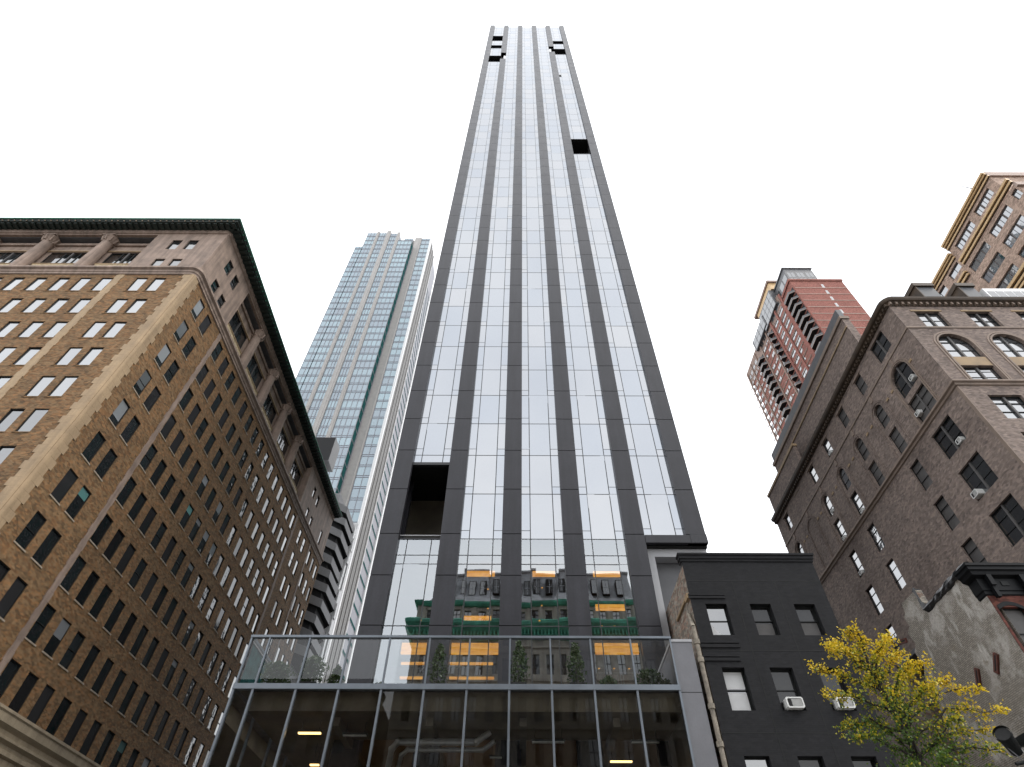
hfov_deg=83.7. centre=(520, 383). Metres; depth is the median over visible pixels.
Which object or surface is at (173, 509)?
window
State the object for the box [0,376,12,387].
window
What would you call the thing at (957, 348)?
window
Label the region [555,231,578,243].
window
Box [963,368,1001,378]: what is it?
window
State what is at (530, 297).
window
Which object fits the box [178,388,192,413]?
window
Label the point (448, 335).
window
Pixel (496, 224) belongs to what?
window
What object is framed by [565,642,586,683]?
potted shrub
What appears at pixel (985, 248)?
window
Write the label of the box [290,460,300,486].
attic window
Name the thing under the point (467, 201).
window
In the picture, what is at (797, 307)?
apartment tower
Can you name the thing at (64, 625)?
window
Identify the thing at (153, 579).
window
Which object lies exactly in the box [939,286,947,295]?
window
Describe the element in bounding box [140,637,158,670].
window
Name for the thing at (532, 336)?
window
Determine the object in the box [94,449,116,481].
window
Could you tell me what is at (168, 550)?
window
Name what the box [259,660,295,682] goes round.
potted shrub
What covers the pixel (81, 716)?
window
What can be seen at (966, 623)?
row house
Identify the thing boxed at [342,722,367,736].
ceiling lamp
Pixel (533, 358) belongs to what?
window
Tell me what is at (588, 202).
window
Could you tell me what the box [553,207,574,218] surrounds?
window
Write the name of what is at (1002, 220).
window
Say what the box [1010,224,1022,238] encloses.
window
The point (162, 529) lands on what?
window
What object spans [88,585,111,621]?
window
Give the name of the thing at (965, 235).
window
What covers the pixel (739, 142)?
sky
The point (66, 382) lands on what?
window
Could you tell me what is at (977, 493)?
air conditioner
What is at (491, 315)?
window
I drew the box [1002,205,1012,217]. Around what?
window
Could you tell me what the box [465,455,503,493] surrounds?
window
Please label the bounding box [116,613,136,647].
window
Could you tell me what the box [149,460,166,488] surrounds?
window
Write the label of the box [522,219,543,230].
window
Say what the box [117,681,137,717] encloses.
window
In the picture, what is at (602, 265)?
window
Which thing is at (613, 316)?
window
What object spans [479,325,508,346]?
window
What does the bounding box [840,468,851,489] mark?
window
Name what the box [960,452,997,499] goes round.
window
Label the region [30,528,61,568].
window
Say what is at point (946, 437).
window
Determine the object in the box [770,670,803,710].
window
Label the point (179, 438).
window
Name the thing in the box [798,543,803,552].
window
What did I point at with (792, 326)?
window
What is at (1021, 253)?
window
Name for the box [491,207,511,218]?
window
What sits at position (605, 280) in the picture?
window
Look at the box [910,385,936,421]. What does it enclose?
window
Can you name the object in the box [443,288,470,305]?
window
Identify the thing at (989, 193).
window
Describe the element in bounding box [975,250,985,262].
window
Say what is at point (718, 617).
window
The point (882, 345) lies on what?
window
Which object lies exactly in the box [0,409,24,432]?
window
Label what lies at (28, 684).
window
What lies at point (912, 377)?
air conditioner
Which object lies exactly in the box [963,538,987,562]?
window
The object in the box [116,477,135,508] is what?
window
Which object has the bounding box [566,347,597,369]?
window
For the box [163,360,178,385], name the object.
window
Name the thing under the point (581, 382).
window
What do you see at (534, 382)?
window
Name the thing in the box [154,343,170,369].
window
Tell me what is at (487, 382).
window
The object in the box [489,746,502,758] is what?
ceiling lamp
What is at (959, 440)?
air conditioner
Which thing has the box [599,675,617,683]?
potted shrub
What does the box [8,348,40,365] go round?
window
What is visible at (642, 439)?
window
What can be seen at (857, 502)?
window
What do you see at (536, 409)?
window
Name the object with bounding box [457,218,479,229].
window
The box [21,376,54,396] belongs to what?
window
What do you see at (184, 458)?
window
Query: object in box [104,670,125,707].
window
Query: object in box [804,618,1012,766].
ginkgo tree
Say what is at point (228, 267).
attic window
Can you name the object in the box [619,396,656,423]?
window
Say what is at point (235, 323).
attic window
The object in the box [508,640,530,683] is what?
potted shrub
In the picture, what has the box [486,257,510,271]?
window
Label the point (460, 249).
window
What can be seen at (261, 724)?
glass pavilion
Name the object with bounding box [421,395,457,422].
window
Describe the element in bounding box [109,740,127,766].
window
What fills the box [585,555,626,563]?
window
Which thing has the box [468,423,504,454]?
window
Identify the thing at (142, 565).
window
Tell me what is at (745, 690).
window
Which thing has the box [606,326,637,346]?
window
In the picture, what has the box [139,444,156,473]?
window
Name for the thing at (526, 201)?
window
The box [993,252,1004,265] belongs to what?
window
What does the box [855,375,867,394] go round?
window
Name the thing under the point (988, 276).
window
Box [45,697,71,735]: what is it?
window
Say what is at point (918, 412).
air conditioner
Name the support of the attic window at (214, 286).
in the brick building at (170, 511)
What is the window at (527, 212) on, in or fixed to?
in the skyscraper
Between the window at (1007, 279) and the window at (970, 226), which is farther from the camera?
the window at (970, 226)
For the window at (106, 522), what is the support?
in the brick building at (170, 511)
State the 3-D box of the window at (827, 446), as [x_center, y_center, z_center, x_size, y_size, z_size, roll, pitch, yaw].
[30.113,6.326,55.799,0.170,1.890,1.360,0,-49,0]
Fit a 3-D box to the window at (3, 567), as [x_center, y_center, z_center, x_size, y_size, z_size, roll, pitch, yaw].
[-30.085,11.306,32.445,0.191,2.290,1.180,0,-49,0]
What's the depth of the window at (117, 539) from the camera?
42.28 m
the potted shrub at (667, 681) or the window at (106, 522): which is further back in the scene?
the window at (106, 522)
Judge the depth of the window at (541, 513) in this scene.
36.18 m
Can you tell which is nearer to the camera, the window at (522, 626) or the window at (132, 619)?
the window at (522, 626)
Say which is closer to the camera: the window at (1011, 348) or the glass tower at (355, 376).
the window at (1011, 348)
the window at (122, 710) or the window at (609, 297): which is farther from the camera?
the window at (609, 297)
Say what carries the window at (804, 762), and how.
in the painted house at (755, 627)
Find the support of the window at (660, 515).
in the skyscraper
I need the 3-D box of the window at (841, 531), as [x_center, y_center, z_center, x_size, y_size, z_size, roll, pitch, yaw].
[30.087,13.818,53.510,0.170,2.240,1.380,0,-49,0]
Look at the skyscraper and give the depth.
40.76 m
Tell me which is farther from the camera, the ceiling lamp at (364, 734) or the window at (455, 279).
the window at (455, 279)
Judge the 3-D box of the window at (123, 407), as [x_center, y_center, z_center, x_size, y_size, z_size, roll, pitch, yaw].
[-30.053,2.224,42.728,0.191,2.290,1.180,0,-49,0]
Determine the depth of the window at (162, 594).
47.67 m
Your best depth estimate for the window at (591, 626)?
30.73 m
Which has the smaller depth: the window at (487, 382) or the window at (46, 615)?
the window at (46, 615)
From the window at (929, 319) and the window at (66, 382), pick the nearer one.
the window at (66, 382)
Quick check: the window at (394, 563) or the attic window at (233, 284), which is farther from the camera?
the attic window at (233, 284)
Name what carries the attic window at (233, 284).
in the brick building at (170, 511)
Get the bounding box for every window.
[0,253,23,262]
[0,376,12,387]
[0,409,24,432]
[0,446,15,463]
[0,560,9,581]
[0,577,26,621]
[0,659,20,697]
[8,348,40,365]
[8,672,38,712]
[11,409,48,432]
[13,511,45,552]
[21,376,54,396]
[24,604,55,646]
[27,685,54,723]
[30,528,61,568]
[40,253,85,262]
[42,618,70,659]
[44,377,77,396]
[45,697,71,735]
[49,468,77,505]
[51,348,81,365]
[58,631,84,671]
[59,556,85,594]
[63,709,86,746]
[64,486,90,521]
[73,348,103,365]
[74,571,99,608]
[75,645,99,684]
[79,720,101,755]
[81,432,105,464]
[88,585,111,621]
[89,514,112,548]
[90,658,113,696]
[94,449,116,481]
[94,730,114,764]
[99,322,126,337]
[102,253,138,262]
[102,529,124,563]
[103,599,124,634]
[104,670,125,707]
[108,399,129,429]
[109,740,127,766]
[115,544,135,576]
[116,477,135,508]
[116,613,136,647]
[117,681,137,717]
[119,415,139,445]
[127,492,146,523]
[127,559,146,591]
[129,625,148,659]
[132,369,151,397]
[138,507,156,537]
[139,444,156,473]
[139,572,157,604]
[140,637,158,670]
[142,386,160,414]
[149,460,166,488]
[149,522,166,552]
[150,260,163,265]
[151,585,167,616]
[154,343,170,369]
[159,415,175,441]
[159,474,175,502]
[160,536,176,565]
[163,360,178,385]
[167,241,181,248]
[168,260,181,265]
[169,430,184,456]
[169,490,184,517]
[173,320,188,344]
[177,444,192,470]
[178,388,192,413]
[181,337,195,360]
[183,241,198,248]
[211,279,218,292]
[217,295,224,307]
[224,261,232,274]
[229,312,246,348]
[230,275,237,290]
[247,356,261,388]
[263,394,275,423]
[277,429,288,455]
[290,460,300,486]
[383,625,428,683]
[392,563,436,624]
[396,555,437,563]
[405,539,431,554]
[414,455,449,461]
[415,423,453,454]
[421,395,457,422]
[426,369,460,394]
[431,346,463,368]
[435,325,466,345]
[439,306,468,324]
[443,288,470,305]
[446,272,472,287]
[449,257,474,271]
[452,243,476,256]
[452,625,498,683]
[455,230,478,242]
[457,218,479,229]
[458,564,500,625]
[459,207,481,217]
[459,555,500,563]
[460,494,502,538]
[460,538,501,554]
[461,197,482,206]
[463,187,483,196]
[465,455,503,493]
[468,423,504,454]
[471,395,505,423]
[474,370,506,394]
[476,346,507,369]
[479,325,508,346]
[481,306,508,324]
[482,289,509,305]
[484,272,509,288]
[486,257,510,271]
[487,243,510,256]
[488,230,511,242]
[490,218,511,230]
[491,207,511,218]
[492,197,512,206]
[493,187,512,196]
[522,187,541,196]
[522,197,542,206]
[522,207,543,218]
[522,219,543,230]
[522,231,544,243]
[522,244,545,256]
[522,257,546,271]
[522,272,547,288]
[522,289,548,305]
[522,306,549,325]
[522,326,550,346]
[522,347,552,369]
[522,370,553,394]
[522,395,555,423]
[522,424,557,454]
[522,455,559,493]
[522,494,562,538]
[522,539,562,554]
[522,555,563,563]
[522,564,564,625]
[522,626,568,683]
[551,187,571,196]
[552,197,572,207]
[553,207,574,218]
[554,219,576,230]
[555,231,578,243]
[556,244,580,257]
[558,258,582,272]
[559,273,585,288]
[560,289,588,306]
[562,306,591,325]
[564,326,594,346]
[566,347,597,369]
[568,370,601,395]
[570,395,606,423]
[573,424,611,455]
[576,455,616,493]
[579,494,623,538]
[580,187,600,196]
[582,197,603,207]
[583,539,624,554]
[584,208,605,218]
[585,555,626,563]
[586,219,608,230]
[586,564,627,625]
[588,231,612,243]
[590,244,615,257]
[591,626,637,676]
[593,258,619,272]
[596,273,623,288]
[599,289,627,306]
[602,307,632,325]
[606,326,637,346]
[610,347,643,369]
[614,370,649,395]
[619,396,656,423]
[624,424,664,455]
[630,456,673,493]
[637,494,684,534]
[706,606,732,634]
[722,670,753,709]
[744,758,769,766]
[750,606,777,634]
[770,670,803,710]
[785,514,792,529]
[788,322,793,334]
[794,606,823,634]
[795,335,800,347]
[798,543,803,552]
[798,758,822,766]
[810,466,817,483]
[819,670,853,710]
[823,439,833,456]
[824,496,832,516]
[835,519,846,541]
[839,408,849,427]
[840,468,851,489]
[850,550,864,577]
[851,492,864,515]
[851,758,875,766]
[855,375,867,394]
[857,438,869,460]
[867,585,883,614]
[868,524,884,551]
[870,461,884,485]
[872,332,891,362]
[876,405,890,427]
[886,625,903,655]
[887,559,905,590]
[890,428,907,453]
[894,362,917,397]
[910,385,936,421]
[912,460,932,490]
[916,314,948,325]
[933,416,965,459]
[935,496,959,530]
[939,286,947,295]
[939,336,981,356]
[950,263,961,279]
[956,238,965,249]
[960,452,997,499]
[961,229,970,240]
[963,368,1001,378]
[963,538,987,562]
[966,221,974,232]
[967,314,999,325]
[970,259,980,271]
[975,205,984,215]
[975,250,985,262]
[980,196,989,207]
[980,242,990,253]
[982,269,993,282]
[984,189,993,199]
[988,260,999,273]
[989,397,1023,417]
[990,224,1001,236]
[991,494,1023,545]
[992,337,1023,356]
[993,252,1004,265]
[996,215,1006,227]
[996,609,1023,652]
[997,281,1006,288]
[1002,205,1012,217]
[1002,272,1012,284]
[1004,234,1016,247]
[1008,264,1018,275]
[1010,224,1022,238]
[1013,189,1022,198]
[1015,215,1023,228]
[1019,247,1023,257]
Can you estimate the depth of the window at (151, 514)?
46.09 m
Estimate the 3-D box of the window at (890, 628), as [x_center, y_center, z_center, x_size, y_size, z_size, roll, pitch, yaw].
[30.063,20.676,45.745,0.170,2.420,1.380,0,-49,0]
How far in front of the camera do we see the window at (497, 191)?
73.59 m
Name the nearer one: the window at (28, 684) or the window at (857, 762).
the window at (857, 762)
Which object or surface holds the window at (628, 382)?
in the skyscraper
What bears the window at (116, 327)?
in the brick building at (170, 511)
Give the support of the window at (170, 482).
in the brick building at (170, 511)
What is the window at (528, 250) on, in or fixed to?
in the skyscraper
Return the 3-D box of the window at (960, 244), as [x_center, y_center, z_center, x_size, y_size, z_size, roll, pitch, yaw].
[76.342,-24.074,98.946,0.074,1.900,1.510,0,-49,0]
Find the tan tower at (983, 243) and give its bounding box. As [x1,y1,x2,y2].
[931,172,1023,295]
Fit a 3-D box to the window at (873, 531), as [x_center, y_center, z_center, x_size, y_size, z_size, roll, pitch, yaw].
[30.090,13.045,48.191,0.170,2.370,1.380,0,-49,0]
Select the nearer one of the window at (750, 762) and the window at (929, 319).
the window at (750, 762)
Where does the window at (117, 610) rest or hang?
in the brick building at (170, 511)
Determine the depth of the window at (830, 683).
24.90 m
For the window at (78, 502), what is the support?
in the brick building at (170, 511)
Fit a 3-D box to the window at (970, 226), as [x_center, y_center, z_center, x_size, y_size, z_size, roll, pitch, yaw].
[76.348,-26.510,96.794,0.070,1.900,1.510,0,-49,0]
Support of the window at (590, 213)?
in the skyscraper
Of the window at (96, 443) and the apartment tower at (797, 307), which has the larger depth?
the apartment tower at (797, 307)
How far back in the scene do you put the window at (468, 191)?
73.79 m
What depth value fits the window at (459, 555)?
34.08 m
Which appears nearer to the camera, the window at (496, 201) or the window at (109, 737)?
the window at (109, 737)
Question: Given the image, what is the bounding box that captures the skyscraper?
[328,25,708,766]
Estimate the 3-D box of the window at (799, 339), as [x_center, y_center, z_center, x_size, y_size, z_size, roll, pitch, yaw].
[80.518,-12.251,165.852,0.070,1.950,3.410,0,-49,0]
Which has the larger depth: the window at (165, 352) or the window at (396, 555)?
the window at (165, 352)
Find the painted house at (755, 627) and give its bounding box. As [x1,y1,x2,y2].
[666,552,898,766]
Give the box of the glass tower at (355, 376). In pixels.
[296,231,434,682]
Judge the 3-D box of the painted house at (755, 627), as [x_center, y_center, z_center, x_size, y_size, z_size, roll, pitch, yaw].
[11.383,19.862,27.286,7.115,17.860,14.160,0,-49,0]
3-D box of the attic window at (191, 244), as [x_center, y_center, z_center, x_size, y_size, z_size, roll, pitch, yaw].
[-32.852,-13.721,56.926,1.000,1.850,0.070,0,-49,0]
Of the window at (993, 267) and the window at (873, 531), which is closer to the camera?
the window at (873, 531)
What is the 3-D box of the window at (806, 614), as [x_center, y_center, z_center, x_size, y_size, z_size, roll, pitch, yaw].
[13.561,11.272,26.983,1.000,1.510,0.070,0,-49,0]
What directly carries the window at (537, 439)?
in the skyscraper
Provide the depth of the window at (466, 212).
69.15 m
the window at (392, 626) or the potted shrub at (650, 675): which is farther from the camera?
the window at (392, 626)
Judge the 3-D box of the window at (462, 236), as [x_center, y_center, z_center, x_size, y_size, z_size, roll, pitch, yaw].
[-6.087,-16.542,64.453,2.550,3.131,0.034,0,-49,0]
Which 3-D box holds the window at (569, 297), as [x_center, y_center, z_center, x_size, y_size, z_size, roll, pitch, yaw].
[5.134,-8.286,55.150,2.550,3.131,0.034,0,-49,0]
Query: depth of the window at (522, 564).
32.70 m
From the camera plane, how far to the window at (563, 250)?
61.97 m
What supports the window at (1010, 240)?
in the tan tower at (983, 243)
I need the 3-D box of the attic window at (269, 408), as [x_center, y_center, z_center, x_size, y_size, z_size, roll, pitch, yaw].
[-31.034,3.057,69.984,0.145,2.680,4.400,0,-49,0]
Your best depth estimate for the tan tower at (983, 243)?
92.47 m
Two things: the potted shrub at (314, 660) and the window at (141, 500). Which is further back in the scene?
the window at (141, 500)
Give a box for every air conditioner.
[783,697,804,710]
[832,697,855,710]
[908,374,916,381]
[914,409,923,416]
[955,436,964,444]
[970,489,984,498]
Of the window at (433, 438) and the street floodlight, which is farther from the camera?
the window at (433, 438)
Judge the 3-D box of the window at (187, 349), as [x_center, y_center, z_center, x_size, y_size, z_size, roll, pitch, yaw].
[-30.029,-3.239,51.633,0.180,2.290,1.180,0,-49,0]
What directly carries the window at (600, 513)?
in the skyscraper
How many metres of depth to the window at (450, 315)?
52.83 m
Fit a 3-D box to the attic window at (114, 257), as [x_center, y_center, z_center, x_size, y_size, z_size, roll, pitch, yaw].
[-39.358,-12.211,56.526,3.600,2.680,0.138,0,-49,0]
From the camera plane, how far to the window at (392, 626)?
30.85 m
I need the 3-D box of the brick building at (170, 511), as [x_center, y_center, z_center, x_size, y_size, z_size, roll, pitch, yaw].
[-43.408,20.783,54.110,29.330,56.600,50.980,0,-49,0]
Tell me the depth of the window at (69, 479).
37.61 m
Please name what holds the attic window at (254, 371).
in the brick building at (170, 511)
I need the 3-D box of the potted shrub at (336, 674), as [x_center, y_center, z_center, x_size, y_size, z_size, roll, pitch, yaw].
[-8.339,13.386,25.773,0.860,1.355,0.836,-35,-57,27]
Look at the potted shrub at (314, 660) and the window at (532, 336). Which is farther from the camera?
the window at (532, 336)
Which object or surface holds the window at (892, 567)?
in the loft building at (906, 478)
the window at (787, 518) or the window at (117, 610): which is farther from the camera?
the window at (787, 518)
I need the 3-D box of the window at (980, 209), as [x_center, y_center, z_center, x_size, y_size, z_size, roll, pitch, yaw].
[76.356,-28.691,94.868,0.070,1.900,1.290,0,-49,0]
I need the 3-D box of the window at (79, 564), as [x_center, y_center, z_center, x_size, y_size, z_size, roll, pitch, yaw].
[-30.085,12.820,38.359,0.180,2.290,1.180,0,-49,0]
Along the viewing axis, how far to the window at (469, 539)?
34.93 m
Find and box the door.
[596,672,641,683]
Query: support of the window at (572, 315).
in the skyscraper
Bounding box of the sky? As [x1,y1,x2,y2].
[0,0,1023,669]
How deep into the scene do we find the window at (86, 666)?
39.76 m
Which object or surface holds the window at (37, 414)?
in the brick building at (170, 511)
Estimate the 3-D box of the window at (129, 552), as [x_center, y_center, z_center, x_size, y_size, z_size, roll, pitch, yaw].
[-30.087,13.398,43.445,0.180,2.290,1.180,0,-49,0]
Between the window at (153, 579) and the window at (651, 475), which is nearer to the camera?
the window at (651, 475)
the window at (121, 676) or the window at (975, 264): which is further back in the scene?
the window at (975, 264)
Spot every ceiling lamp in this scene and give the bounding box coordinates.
[297,720,321,733]
[309,743,321,765]
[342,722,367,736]
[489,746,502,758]
[531,728,564,743]
[609,749,632,762]
[631,728,659,743]
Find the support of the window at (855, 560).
in the loft building at (906, 478)
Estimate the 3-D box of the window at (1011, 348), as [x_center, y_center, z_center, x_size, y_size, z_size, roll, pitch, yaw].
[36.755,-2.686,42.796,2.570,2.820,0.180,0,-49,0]
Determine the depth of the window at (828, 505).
55.96 m
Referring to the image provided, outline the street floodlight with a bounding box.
[992,725,1023,765]
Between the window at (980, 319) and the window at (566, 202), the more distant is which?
the window at (566, 202)
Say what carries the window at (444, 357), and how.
in the skyscraper
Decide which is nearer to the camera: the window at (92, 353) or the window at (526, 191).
the window at (92, 353)
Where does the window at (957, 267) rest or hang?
in the tan tower at (983, 243)
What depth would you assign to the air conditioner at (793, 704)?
23.91 m
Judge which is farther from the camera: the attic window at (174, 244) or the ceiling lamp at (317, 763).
the attic window at (174, 244)
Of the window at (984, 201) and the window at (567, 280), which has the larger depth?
the window at (984, 201)
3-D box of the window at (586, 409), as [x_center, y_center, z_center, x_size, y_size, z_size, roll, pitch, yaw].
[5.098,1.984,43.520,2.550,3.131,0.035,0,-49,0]
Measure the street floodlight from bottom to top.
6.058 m
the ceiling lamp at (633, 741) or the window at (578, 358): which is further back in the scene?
the window at (578, 358)
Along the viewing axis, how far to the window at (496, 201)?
71.52 m
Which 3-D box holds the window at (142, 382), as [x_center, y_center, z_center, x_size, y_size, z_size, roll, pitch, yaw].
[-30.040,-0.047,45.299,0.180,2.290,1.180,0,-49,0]
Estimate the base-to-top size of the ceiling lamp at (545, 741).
0.600 m
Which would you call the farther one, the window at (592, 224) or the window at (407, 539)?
the window at (592, 224)
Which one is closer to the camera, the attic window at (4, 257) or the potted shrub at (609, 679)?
the potted shrub at (609, 679)
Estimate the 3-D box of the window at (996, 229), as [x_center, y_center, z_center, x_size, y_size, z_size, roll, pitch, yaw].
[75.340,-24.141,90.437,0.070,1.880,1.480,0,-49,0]
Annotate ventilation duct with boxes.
[385,729,495,766]
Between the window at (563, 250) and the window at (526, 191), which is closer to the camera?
the window at (563, 250)
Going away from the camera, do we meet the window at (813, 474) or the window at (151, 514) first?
the window at (151, 514)
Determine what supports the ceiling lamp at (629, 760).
hanging from the glass pavilion
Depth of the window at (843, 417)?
53.27 m
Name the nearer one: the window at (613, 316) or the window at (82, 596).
the window at (82, 596)
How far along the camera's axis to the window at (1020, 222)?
86.00 m
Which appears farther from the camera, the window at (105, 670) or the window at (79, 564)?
the window at (105, 670)
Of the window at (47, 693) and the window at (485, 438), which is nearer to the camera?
the window at (47, 693)
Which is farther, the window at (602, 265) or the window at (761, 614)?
the window at (602, 265)
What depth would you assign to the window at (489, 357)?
48.11 m
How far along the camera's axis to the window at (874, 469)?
48.30 m
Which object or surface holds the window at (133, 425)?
in the brick building at (170, 511)
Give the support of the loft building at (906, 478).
on the ground
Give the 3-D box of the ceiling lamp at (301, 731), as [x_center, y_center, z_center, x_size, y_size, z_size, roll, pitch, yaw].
[-9.027,14.774,24.583,1.010,0.550,0.180,0,-49,0]
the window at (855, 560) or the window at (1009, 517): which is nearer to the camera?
the window at (1009, 517)
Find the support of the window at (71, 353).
in the brick building at (170, 511)
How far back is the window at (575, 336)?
50.44 m
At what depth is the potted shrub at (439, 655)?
26.42 m
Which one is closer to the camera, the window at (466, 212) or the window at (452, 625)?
the window at (452, 625)
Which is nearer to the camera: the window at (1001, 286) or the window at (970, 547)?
the window at (970, 547)
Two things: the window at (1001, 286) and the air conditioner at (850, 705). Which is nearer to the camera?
the air conditioner at (850, 705)
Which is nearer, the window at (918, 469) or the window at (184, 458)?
the window at (918, 469)
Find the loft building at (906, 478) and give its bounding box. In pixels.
[767,283,1023,766]
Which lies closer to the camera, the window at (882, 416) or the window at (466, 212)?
the window at (882, 416)
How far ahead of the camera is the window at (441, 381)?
45.80 m
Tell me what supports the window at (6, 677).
in the brick building at (170, 511)
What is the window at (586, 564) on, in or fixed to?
in the skyscraper
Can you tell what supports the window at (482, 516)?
in the skyscraper
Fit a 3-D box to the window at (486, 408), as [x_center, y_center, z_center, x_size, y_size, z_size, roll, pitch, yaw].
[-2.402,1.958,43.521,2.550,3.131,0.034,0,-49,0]
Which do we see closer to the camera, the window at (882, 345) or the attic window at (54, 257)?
the window at (882, 345)
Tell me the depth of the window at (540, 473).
38.74 m
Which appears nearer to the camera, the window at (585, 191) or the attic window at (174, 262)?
the attic window at (174, 262)
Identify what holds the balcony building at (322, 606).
on the ground
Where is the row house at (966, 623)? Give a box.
[895,561,1023,766]
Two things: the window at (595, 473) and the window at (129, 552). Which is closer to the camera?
the window at (595, 473)
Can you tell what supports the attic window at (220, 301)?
in the brick building at (170, 511)
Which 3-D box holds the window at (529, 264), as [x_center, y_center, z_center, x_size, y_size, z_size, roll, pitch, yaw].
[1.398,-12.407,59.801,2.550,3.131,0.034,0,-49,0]
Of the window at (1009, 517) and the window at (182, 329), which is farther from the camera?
the window at (182, 329)
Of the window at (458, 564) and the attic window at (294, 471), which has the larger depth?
the attic window at (294, 471)
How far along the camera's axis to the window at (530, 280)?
57.47 m
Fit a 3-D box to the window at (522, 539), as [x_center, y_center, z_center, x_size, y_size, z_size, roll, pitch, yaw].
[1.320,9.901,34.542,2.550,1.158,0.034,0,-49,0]
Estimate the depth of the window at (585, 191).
73.66 m
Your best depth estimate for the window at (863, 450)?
50.32 m
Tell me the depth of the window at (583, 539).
34.93 m
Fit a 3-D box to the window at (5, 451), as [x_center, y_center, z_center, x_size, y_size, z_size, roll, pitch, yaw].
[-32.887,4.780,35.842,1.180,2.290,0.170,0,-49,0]
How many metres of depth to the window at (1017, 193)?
86.67 m
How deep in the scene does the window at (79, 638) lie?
38.37 m
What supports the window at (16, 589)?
in the brick building at (170, 511)
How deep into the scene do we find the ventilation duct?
24.92 m
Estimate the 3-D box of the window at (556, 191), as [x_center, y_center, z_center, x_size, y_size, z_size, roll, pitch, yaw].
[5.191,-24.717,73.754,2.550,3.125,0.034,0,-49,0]
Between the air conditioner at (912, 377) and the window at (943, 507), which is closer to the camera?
the window at (943, 507)
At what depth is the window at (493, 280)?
57.45 m
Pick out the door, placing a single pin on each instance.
(622, 677)
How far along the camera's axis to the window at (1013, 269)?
87.31 m
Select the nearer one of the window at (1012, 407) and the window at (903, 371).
the window at (1012, 407)
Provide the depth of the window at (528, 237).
64.36 m
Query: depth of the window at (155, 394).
46.55 m
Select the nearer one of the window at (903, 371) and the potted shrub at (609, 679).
the potted shrub at (609, 679)
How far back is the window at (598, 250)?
61.99 m
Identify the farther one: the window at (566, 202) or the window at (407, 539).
the window at (566, 202)
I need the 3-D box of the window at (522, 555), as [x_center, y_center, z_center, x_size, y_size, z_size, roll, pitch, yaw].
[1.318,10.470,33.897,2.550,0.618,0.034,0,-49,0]
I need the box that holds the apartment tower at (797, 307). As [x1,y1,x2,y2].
[746,267,870,441]
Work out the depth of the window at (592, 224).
66.65 m
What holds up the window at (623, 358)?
in the skyscraper
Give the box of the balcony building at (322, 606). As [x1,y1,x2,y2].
[288,437,358,682]
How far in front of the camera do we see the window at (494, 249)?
62.09 m
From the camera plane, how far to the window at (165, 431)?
48.69 m
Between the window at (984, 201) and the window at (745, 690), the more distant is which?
the window at (984, 201)
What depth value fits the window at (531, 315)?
52.74 m
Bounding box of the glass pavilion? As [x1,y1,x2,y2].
[204,635,718,766]
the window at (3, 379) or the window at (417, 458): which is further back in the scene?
the window at (3, 379)
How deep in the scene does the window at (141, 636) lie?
45.08 m
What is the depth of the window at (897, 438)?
45.57 m
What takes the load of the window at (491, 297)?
in the skyscraper
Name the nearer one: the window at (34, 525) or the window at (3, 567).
the window at (3, 567)
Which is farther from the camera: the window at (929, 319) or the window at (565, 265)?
the window at (565, 265)
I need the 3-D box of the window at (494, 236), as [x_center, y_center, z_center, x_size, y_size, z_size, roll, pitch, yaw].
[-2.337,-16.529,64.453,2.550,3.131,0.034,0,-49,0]
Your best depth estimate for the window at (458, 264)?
59.82 m
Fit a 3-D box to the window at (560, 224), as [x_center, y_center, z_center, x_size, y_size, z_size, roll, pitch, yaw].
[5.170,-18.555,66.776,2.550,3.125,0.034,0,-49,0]
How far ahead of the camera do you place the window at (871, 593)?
48.52 m
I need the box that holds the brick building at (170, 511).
[0,217,341,766]
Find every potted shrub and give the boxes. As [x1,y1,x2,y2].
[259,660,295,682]
[297,655,329,682]
[324,664,344,682]
[427,643,447,683]
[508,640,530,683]
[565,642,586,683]
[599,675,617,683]
[636,666,664,683]
[660,678,670,683]
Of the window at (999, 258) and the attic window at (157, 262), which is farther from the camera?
the window at (999, 258)
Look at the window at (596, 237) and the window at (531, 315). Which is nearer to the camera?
the window at (531, 315)
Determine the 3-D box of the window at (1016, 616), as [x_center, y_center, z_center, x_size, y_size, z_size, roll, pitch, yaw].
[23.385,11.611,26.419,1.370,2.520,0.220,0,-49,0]
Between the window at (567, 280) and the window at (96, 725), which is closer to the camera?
the window at (96, 725)
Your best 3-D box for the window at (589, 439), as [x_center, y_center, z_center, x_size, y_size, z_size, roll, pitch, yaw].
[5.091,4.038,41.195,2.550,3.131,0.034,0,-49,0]
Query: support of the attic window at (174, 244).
in the brick building at (170, 511)
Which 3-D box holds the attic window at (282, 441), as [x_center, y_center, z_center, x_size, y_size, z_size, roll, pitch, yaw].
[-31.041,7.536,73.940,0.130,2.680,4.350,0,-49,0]

